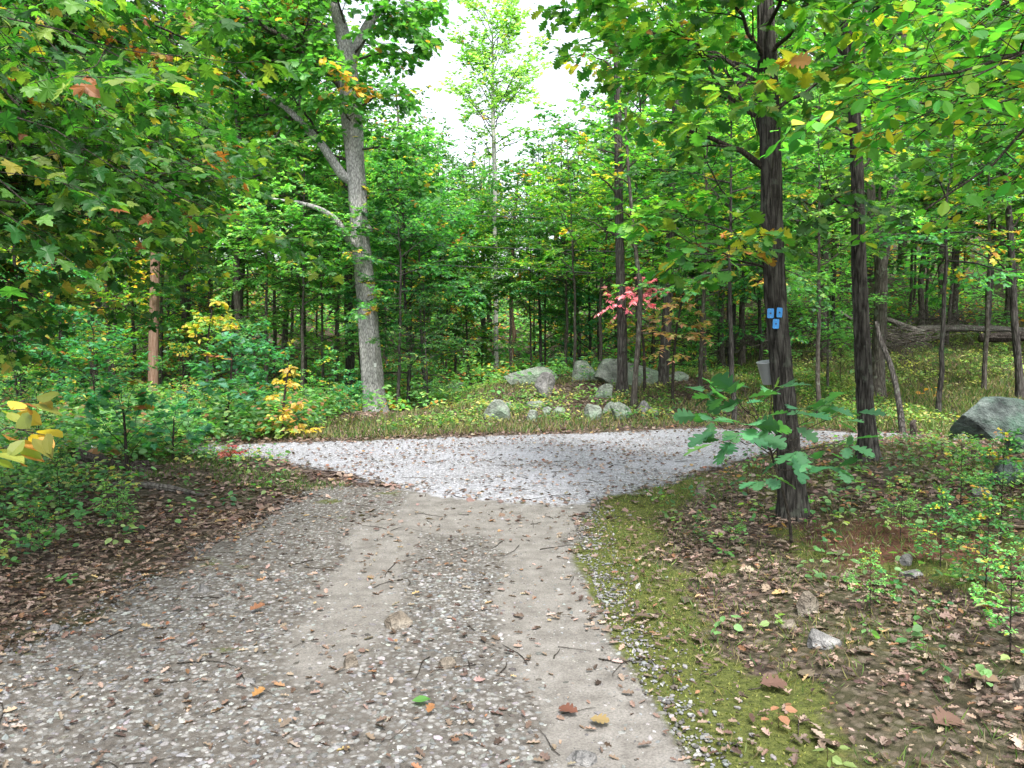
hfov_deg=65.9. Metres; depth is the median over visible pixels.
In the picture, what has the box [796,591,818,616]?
rock
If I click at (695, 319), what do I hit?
forest tree
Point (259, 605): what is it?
fallen leaf
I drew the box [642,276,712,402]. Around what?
sapling
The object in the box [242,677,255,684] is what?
rock
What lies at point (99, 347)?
shrub
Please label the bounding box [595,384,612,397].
rock
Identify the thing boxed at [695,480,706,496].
rock
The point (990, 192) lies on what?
forest tree
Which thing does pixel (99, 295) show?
understorey tree
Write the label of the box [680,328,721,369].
shrub
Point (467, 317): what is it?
understorey tree
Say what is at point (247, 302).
forest tree
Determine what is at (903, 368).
slope weeds
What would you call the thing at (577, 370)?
rock
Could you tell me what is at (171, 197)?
forest tree
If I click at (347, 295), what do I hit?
understorey tree
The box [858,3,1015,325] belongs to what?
forest tree
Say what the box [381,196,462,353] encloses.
forest tree
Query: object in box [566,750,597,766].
rock
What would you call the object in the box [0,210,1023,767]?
ground
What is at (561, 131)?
forest tree
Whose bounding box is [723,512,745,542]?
seedling
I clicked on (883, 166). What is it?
understorey tree
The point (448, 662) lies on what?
rock
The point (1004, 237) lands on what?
forest tree
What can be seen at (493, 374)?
wood undergrowth
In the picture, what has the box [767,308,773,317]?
trail marker
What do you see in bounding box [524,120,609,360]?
forest tree
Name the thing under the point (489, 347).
shrub
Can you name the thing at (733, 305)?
forest tree
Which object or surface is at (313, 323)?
forest tree
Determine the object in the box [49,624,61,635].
rock
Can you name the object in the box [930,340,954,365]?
shrub
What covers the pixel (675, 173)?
understorey tree
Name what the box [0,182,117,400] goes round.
understorey tree
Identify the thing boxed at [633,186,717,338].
forest tree
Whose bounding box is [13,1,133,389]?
forest tree
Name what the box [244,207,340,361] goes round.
forest tree
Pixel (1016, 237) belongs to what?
forest tree
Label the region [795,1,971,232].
forest tree
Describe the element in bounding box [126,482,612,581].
pebbles
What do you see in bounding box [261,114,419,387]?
forest tree
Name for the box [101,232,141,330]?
forest tree
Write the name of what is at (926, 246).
forest tree
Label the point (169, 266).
forest tree
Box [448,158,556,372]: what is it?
forest tree
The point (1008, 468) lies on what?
rock
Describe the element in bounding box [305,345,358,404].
shrub
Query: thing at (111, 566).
rock
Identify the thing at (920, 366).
clearing grass
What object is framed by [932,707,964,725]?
fallen leaf
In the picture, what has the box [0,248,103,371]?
forest tree
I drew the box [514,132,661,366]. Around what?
understorey tree
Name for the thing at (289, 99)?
forest tree
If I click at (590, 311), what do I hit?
understorey tree
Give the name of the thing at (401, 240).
understorey tree
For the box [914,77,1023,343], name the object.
understorey tree
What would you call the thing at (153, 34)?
forest tree
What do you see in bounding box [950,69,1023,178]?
forest tree
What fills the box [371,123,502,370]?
forest tree
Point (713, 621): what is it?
moss
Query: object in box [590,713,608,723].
fallen leaf
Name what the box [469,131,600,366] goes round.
forest tree
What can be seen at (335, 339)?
forest tree
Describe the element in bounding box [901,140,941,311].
forest tree
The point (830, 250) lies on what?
forest tree
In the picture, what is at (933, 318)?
brush pile
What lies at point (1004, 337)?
fallen log
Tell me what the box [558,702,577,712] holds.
fallen leaf
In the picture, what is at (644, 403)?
rock
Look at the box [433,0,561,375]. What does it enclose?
forest tree
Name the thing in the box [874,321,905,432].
dead stem
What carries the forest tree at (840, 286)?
on the ground at (852, 694)
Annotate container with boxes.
[756,360,771,384]
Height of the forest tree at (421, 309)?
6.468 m
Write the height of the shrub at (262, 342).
2.137 m
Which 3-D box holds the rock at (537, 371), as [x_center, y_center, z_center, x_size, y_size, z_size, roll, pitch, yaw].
[0.439,-0.127,18.706,1.300,0.568,0.517,-1,4,-16]
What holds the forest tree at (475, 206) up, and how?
on the ground at (852, 694)
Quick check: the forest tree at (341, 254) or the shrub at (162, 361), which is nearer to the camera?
the shrub at (162, 361)
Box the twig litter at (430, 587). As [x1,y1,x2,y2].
[0,443,1022,767]
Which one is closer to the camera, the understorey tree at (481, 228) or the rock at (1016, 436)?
the rock at (1016, 436)
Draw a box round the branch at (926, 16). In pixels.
[727,0,1023,248]
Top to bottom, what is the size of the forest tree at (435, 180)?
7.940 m
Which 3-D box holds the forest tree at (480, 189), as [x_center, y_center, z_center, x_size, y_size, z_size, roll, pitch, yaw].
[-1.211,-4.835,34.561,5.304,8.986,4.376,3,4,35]
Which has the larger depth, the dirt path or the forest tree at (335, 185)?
the forest tree at (335, 185)
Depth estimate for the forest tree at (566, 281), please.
24.73 m
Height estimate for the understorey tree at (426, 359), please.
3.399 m
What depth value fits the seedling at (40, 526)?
5.39 m
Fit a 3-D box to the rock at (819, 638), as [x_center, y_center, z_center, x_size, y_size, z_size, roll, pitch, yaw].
[1.572,1.296,3.968,0.172,0.129,0.110,0,4,-2]
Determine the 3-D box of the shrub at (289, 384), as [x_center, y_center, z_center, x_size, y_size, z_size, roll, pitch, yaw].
[-3.608,0.377,12.312,1.143,1.446,0.851,2,4,27]
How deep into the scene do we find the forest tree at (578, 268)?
23.61 m
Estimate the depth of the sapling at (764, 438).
5.54 m
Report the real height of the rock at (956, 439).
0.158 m
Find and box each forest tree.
[0,236,31,351]
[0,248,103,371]
[9,189,35,395]
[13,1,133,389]
[15,17,106,386]
[23,0,167,389]
[32,0,265,383]
[45,9,201,383]
[80,155,198,366]
[87,0,119,339]
[99,217,232,352]
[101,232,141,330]
[105,0,243,373]
[119,240,178,344]
[130,0,334,390]
[132,0,399,376]
[142,189,221,311]
[164,250,232,346]
[165,43,224,363]
[167,213,272,363]
[189,8,364,390]
[203,0,391,394]
[204,187,290,357]
[205,80,371,377]
[213,127,376,390]
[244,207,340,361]
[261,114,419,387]
[270,266,334,325]
[276,235,354,355]
[286,178,398,283]
[291,151,416,372]
[291,172,386,367]
[318,49,396,398]
[321,137,435,367]
[333,117,496,359]
[348,127,485,387]
[369,140,522,383]
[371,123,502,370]
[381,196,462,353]
[388,255,448,343]
[417,233,513,361]
[422,185,501,351]
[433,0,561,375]
[439,152,505,355]
[442,168,536,359]
[445,174,551,358]
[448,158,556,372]
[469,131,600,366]
[498,166,537,372]
[498,249,560,354]
[503,165,612,341]
[519,129,602,372]
[521,266,612,356]
[522,15,737,365]
[523,232,631,355]
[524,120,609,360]
[533,179,661,359]
[549,5,662,394]
[554,85,654,365]
[554,147,664,281]
[556,169,642,316]
[566,78,640,348]
[572,54,668,407]
[586,156,784,369]
[589,109,715,368]
[602,0,733,385]
[606,155,712,323]
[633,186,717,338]
[642,0,818,368]
[646,100,815,365]
[648,1,820,356]
[662,1,908,232]
[664,6,814,366]
[704,104,841,352]
[719,117,817,294]
[733,1,938,361]
[788,103,906,351]
[792,150,898,314]
[793,68,877,323]
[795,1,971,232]
[798,2,921,281]
[810,0,983,398]
[814,39,973,246]
[815,149,850,301]
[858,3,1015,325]
[876,137,942,318]
[882,0,1023,323]
[884,118,1023,344]
[893,3,1019,305]
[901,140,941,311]
[916,125,1023,312]
[924,0,1023,332]
[932,122,1020,290]
[940,17,1023,398]
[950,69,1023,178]
[956,15,1023,322]
[972,126,1023,238]
[987,59,1020,296]
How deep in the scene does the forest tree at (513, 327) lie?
32.22 m
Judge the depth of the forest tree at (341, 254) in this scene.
35.40 m
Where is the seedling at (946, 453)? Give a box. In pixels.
[930,434,993,516]
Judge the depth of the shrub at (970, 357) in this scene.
17.79 m
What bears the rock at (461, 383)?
on the ground at (852, 694)
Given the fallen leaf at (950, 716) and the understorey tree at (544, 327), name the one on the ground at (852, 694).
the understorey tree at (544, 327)
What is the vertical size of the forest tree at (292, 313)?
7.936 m
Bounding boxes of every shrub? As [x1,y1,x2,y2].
[0,264,84,398]
[0,360,49,438]
[0,378,65,444]
[13,268,120,404]
[30,311,150,419]
[95,354,148,401]
[140,325,221,412]
[163,381,211,435]
[215,319,301,424]
[217,444,248,465]
[256,362,324,437]
[287,369,322,412]
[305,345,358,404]
[330,375,369,422]
[386,363,411,396]
[418,357,445,390]
[457,351,482,384]
[470,339,494,373]
[550,353,569,379]
[579,350,600,377]
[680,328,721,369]
[820,329,854,380]
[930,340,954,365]
[957,352,981,378]
[987,343,1013,372]
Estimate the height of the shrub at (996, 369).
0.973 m
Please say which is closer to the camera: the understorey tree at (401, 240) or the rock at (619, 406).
the rock at (619, 406)
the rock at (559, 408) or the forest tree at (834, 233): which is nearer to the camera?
the rock at (559, 408)
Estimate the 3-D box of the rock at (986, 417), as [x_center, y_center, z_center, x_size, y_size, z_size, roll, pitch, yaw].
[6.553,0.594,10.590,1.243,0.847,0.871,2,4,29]
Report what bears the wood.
on the ground at (852, 694)
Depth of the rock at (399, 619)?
4.28 m
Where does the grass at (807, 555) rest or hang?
on the ground at (852, 694)
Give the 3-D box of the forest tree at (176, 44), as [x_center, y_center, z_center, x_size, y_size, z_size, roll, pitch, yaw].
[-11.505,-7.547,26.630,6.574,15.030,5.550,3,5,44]
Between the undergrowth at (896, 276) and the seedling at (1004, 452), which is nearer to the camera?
the seedling at (1004, 452)
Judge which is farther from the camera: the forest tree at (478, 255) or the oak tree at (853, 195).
the forest tree at (478, 255)
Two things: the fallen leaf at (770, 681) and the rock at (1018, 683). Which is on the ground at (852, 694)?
the rock at (1018, 683)
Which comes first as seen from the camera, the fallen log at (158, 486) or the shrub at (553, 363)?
the fallen log at (158, 486)
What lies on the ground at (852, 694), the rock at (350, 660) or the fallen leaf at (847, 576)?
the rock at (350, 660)
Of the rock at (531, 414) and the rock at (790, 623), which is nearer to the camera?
the rock at (790, 623)
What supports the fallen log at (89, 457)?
on the ground at (852, 694)
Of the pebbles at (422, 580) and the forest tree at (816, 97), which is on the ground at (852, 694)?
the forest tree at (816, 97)
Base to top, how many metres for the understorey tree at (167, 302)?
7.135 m
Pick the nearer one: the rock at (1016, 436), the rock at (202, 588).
the rock at (202, 588)
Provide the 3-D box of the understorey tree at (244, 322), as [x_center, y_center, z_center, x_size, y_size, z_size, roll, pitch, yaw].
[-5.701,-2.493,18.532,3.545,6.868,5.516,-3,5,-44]
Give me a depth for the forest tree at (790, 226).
25.88 m
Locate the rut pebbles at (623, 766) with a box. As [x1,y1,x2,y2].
[246,490,671,767]
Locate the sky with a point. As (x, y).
(555, 86)
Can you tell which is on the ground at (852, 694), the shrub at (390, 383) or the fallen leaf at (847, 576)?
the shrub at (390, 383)
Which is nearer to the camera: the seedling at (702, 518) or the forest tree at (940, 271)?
the seedling at (702, 518)
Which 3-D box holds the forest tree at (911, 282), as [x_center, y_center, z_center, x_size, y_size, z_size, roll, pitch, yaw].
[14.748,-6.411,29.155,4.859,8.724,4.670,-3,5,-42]
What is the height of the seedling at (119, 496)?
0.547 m
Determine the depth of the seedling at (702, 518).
6.08 m
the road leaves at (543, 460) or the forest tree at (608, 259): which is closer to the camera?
the road leaves at (543, 460)
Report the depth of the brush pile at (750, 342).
21.42 m
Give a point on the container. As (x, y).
(764, 369)
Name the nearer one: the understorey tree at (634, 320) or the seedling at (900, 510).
the seedling at (900, 510)
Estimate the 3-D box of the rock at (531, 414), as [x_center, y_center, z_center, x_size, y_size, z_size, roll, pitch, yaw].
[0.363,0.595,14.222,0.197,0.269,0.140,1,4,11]
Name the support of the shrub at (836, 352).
on the ground at (852, 694)
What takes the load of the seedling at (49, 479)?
on the ground at (852, 694)
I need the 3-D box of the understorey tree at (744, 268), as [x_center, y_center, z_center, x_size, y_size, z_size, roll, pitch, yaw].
[4.024,-3.067,16.312,3.775,7.161,4.096,-1,4,-22]
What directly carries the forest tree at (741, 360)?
on the ground at (852, 694)
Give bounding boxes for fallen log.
[58,439,152,472]
[111,481,203,496]
[838,310,852,320]
[887,317,922,332]
[917,325,1023,331]
[977,331,1023,342]
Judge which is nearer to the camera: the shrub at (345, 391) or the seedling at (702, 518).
the seedling at (702, 518)
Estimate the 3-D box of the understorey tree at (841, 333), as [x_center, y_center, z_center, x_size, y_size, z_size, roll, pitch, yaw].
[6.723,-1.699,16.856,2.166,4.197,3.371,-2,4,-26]
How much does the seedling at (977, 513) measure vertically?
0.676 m
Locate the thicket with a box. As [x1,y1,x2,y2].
[0,379,362,459]
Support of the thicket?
on the ground at (852, 694)
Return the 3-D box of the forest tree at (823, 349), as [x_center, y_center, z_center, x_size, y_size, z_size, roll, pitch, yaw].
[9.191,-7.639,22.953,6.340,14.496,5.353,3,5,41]
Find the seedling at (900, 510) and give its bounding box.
[876,476,924,540]
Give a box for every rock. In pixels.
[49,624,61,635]
[106,564,116,570]
[198,583,210,592]
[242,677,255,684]
[343,653,358,668]
[384,610,412,629]
[438,656,456,669]
[448,382,463,392]
[484,399,509,419]
[503,366,557,385]
[526,400,544,407]
[527,410,537,421]
[535,372,555,397]
[543,406,551,413]
[553,406,565,414]
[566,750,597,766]
[572,360,597,381]
[584,404,601,419]
[593,358,657,385]
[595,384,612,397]
[603,402,613,412]
[610,402,631,419]
[637,400,648,413]
[669,371,688,380]
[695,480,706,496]
[766,619,796,629]
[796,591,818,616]
[807,628,841,649]
[898,569,922,578]
[899,553,912,565]
[948,396,1023,441]
[953,433,967,440]
[972,486,990,497]
[988,459,1023,485]
[1005,435,1023,453]
[1012,675,1023,694]
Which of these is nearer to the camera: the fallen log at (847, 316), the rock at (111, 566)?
the rock at (111, 566)
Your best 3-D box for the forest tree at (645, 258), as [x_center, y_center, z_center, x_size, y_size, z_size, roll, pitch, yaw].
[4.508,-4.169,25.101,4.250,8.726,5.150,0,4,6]
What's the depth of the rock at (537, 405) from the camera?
15.89 m
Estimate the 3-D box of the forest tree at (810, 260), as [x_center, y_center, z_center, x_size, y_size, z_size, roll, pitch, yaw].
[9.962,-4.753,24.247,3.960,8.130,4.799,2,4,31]
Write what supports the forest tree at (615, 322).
on the ground at (852, 694)
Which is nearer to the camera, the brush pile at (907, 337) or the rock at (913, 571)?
the rock at (913, 571)
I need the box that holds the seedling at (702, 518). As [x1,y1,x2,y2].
[691,510,709,535]
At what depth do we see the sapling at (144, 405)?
8.61 m
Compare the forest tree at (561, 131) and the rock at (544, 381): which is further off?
the forest tree at (561, 131)
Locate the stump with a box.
[909,419,916,434]
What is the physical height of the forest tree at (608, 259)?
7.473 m
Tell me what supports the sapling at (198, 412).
on the ground at (852, 694)
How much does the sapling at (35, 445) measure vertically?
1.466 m
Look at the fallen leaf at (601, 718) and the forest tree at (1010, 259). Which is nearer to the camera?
the fallen leaf at (601, 718)
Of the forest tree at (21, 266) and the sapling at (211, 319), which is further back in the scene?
the forest tree at (21, 266)
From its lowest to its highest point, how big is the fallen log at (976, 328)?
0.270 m
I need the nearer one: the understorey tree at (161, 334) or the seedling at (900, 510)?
the seedling at (900, 510)
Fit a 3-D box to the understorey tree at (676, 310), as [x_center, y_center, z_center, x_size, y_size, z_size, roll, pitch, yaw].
[4.932,-3.605,19.584,4.933,7.510,5.472,-2,4,-26]
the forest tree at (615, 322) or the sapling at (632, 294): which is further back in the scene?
the forest tree at (615, 322)
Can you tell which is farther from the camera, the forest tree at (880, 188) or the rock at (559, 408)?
the forest tree at (880, 188)
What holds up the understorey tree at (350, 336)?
on the ground at (852, 694)
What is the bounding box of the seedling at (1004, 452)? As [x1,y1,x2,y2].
[953,427,1023,543]
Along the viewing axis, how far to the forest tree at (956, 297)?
26.66 m
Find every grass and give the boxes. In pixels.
[82,449,351,490]
[169,346,1023,439]
[583,436,1023,767]
[671,322,1023,435]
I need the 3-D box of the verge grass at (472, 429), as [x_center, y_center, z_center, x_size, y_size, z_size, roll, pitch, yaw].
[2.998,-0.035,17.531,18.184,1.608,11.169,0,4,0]
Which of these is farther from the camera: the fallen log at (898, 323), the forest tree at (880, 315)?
the fallen log at (898, 323)
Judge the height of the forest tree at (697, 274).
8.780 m
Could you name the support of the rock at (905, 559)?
on the ground at (852, 694)
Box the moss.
[3,449,1023,767]
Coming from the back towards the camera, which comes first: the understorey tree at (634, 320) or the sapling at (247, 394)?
the understorey tree at (634, 320)
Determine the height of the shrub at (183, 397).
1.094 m
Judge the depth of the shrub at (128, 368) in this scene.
13.99 m
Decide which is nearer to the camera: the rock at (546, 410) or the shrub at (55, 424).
the shrub at (55, 424)
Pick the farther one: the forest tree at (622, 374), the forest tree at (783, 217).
the forest tree at (783, 217)
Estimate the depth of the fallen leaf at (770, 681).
3.56 m
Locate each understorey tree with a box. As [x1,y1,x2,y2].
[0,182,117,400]
[0,219,152,390]
[19,169,196,385]
[78,169,230,384]
[115,150,279,383]
[168,95,333,378]
[181,124,358,389]
[217,132,394,401]
[244,190,414,390]
[314,147,485,407]
[318,129,489,411]
[365,268,485,408]
[393,219,514,382]
[401,205,508,382]
[421,197,515,383]
[476,206,584,367]
[490,211,613,365]
[509,182,651,364]
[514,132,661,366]
[599,179,703,369]
[605,57,821,394]
[612,109,808,374]
[621,27,837,425]
[672,126,844,369]
[717,56,929,420]
[763,221,902,393]
[815,31,1023,414]
[876,168,992,324]
[903,43,1023,390]
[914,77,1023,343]
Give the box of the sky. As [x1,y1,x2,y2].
[86,0,1023,278]
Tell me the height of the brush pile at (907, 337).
1.690 m
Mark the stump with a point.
(913, 426)
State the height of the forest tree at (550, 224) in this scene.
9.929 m
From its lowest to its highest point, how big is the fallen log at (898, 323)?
0.586 m
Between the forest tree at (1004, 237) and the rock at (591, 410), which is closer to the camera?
the rock at (591, 410)
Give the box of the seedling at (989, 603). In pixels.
[968,541,1023,655]
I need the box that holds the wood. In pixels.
[17,0,1020,341]
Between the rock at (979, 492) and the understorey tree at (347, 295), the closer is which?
the rock at (979, 492)
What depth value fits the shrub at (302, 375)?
14.30 m
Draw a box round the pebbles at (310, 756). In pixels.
[0,571,741,767]
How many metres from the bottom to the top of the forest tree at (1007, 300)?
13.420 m
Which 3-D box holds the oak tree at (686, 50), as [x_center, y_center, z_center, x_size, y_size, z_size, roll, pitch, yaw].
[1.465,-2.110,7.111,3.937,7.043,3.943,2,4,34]
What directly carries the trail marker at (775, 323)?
attached to the oak tree at (686, 50)
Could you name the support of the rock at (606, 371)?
on the ground at (852, 694)
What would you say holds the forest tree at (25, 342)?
on the ground at (852, 694)
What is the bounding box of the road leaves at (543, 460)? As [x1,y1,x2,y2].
[106,425,931,505]
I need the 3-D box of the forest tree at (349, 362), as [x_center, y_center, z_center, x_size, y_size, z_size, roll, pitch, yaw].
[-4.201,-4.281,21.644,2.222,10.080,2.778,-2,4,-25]
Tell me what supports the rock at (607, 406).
on the ground at (852, 694)
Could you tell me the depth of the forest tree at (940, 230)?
25.99 m
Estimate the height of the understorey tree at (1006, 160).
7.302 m
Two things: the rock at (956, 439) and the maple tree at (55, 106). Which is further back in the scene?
the rock at (956, 439)
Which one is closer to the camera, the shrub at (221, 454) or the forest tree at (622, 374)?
the shrub at (221, 454)
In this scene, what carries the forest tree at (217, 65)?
on the ground at (852, 694)
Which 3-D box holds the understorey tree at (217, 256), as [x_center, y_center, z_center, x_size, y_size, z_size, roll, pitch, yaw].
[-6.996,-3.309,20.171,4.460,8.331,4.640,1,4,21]
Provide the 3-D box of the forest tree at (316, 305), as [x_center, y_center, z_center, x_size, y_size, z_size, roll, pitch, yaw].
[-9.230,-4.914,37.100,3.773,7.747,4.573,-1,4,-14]
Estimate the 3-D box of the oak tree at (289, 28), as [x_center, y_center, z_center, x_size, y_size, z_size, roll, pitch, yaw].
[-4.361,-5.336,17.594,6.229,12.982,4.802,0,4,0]
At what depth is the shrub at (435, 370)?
21.53 m
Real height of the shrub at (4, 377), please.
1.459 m
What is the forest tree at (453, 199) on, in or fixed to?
on the ground at (852, 694)
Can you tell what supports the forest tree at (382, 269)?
on the ground at (852, 694)
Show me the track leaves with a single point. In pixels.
(61, 717)
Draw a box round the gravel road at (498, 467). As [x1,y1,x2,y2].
[24,428,924,506]
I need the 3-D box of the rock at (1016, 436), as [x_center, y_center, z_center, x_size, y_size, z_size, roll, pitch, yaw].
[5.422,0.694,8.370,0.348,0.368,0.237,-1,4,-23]
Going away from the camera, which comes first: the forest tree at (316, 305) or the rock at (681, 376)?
the rock at (681, 376)
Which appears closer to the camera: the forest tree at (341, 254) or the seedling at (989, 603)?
the seedling at (989, 603)
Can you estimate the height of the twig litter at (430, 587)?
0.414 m
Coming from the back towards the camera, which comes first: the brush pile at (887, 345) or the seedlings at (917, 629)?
the brush pile at (887, 345)
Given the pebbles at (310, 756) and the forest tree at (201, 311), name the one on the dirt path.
the pebbles at (310, 756)
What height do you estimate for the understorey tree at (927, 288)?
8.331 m
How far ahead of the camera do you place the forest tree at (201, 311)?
37.78 m
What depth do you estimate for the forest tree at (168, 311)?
35.22 m
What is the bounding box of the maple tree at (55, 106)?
[0,0,344,373]
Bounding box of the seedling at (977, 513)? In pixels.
[943,493,1023,597]
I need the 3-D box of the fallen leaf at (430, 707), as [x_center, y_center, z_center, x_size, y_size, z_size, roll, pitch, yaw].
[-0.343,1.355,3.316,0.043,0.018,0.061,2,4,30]
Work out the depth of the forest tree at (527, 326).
40.66 m
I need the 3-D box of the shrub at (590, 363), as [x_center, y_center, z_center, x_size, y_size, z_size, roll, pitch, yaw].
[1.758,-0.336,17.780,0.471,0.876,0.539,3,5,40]
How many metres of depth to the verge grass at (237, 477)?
8.60 m
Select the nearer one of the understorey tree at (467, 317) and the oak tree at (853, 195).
the oak tree at (853, 195)
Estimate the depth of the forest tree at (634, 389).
15.25 m
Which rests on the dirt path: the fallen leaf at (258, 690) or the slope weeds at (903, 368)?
the fallen leaf at (258, 690)
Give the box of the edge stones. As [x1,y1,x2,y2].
[559,507,791,767]
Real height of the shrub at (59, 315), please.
3.127 m
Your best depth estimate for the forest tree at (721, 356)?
23.85 m
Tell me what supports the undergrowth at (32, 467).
on the ground at (852, 694)
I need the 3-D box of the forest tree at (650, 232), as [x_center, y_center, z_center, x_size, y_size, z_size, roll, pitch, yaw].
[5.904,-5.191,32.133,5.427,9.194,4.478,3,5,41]
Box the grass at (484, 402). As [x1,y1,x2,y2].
[274,360,959,429]
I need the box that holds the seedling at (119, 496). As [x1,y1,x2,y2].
[93,473,137,529]
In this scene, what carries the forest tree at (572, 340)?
on the ground at (852, 694)
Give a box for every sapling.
[0,391,62,468]
[76,371,173,462]
[135,393,213,461]
[168,299,238,408]
[176,330,273,435]
[593,277,670,388]
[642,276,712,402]
[673,371,885,542]
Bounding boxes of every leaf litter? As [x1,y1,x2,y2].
[0,357,1023,526]
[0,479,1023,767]
[635,446,1023,749]
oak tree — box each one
[154,0,454,412]
[531,0,910,521]
[748,0,1023,463]
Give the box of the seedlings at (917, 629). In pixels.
[646,427,1023,767]
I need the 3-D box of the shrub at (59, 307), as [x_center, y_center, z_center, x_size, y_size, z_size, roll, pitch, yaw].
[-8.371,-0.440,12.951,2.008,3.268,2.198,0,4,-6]
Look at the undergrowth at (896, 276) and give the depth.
40.06 m
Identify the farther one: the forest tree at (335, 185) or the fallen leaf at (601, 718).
the forest tree at (335, 185)
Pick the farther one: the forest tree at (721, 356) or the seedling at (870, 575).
the forest tree at (721, 356)
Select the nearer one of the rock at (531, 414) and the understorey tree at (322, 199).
the rock at (531, 414)
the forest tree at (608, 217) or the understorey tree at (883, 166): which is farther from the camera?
the forest tree at (608, 217)
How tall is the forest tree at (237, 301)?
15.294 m
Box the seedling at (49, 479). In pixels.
[32,447,79,515]
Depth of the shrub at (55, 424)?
8.47 m
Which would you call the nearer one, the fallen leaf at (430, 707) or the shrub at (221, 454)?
the fallen leaf at (430, 707)
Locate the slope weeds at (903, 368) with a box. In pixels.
[696,323,1023,430]
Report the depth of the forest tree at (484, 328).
28.68 m
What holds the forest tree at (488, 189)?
on the ground at (852, 694)
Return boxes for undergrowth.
[0,287,1023,412]
[0,427,290,586]
[6,198,1023,365]
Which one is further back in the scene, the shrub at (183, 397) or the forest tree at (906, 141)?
the forest tree at (906, 141)
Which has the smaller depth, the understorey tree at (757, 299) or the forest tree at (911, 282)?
the understorey tree at (757, 299)
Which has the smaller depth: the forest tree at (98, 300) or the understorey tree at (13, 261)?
the understorey tree at (13, 261)
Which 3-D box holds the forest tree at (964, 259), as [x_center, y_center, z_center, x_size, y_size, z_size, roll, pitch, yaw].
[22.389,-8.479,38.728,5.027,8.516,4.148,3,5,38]
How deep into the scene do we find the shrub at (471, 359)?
22.51 m
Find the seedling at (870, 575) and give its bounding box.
[842,547,895,616]
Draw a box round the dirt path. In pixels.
[0,485,701,767]
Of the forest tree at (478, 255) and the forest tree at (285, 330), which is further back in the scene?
the forest tree at (478, 255)
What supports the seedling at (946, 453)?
on the ground at (852, 694)
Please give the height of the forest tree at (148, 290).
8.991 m
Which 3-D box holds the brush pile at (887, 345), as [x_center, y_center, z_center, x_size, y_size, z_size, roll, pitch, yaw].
[9.314,-1.329,21.182,3.130,1.428,3.717,0,4,0]
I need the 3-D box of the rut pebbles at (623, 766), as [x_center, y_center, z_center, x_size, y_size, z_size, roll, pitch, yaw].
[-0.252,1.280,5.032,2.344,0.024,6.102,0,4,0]
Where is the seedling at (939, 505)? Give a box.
[909,488,979,568]
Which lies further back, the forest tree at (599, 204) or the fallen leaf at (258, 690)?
the forest tree at (599, 204)
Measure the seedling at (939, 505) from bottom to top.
0.585 m
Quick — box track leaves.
[0,484,681,767]
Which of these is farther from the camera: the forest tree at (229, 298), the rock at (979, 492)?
the forest tree at (229, 298)
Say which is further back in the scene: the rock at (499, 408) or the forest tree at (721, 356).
the forest tree at (721, 356)
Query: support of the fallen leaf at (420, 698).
on the dirt path
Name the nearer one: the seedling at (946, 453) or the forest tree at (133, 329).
the seedling at (946, 453)
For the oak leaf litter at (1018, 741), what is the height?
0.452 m
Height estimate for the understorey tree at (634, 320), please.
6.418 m
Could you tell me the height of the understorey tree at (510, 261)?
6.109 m
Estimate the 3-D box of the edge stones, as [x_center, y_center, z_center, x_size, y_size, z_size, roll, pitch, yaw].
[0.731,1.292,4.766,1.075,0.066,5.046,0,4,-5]
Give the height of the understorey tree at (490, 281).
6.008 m
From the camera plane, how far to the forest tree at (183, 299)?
24.55 m
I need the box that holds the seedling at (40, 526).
[16,502,53,559]
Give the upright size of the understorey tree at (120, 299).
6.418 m
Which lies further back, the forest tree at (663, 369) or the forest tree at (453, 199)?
the forest tree at (453, 199)
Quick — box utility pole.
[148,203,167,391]
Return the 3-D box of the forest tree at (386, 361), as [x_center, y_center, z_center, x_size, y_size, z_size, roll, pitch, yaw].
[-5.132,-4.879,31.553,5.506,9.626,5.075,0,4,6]
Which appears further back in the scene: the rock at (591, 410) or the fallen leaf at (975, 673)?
the rock at (591, 410)
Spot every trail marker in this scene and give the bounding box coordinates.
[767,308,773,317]
[773,319,778,328]
[776,308,782,316]
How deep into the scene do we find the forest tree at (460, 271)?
25.29 m
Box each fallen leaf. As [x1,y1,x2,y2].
[250,602,264,609]
[252,686,264,695]
[412,695,430,701]
[425,703,434,711]
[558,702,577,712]
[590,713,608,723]
[760,674,786,687]
[840,571,857,577]
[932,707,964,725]
[965,668,999,681]
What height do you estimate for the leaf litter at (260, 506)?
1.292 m
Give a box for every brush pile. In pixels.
[690,310,815,365]
[794,310,922,358]
[825,316,979,361]
[891,295,1008,335]
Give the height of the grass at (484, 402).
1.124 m
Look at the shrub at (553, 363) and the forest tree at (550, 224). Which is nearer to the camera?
the shrub at (553, 363)

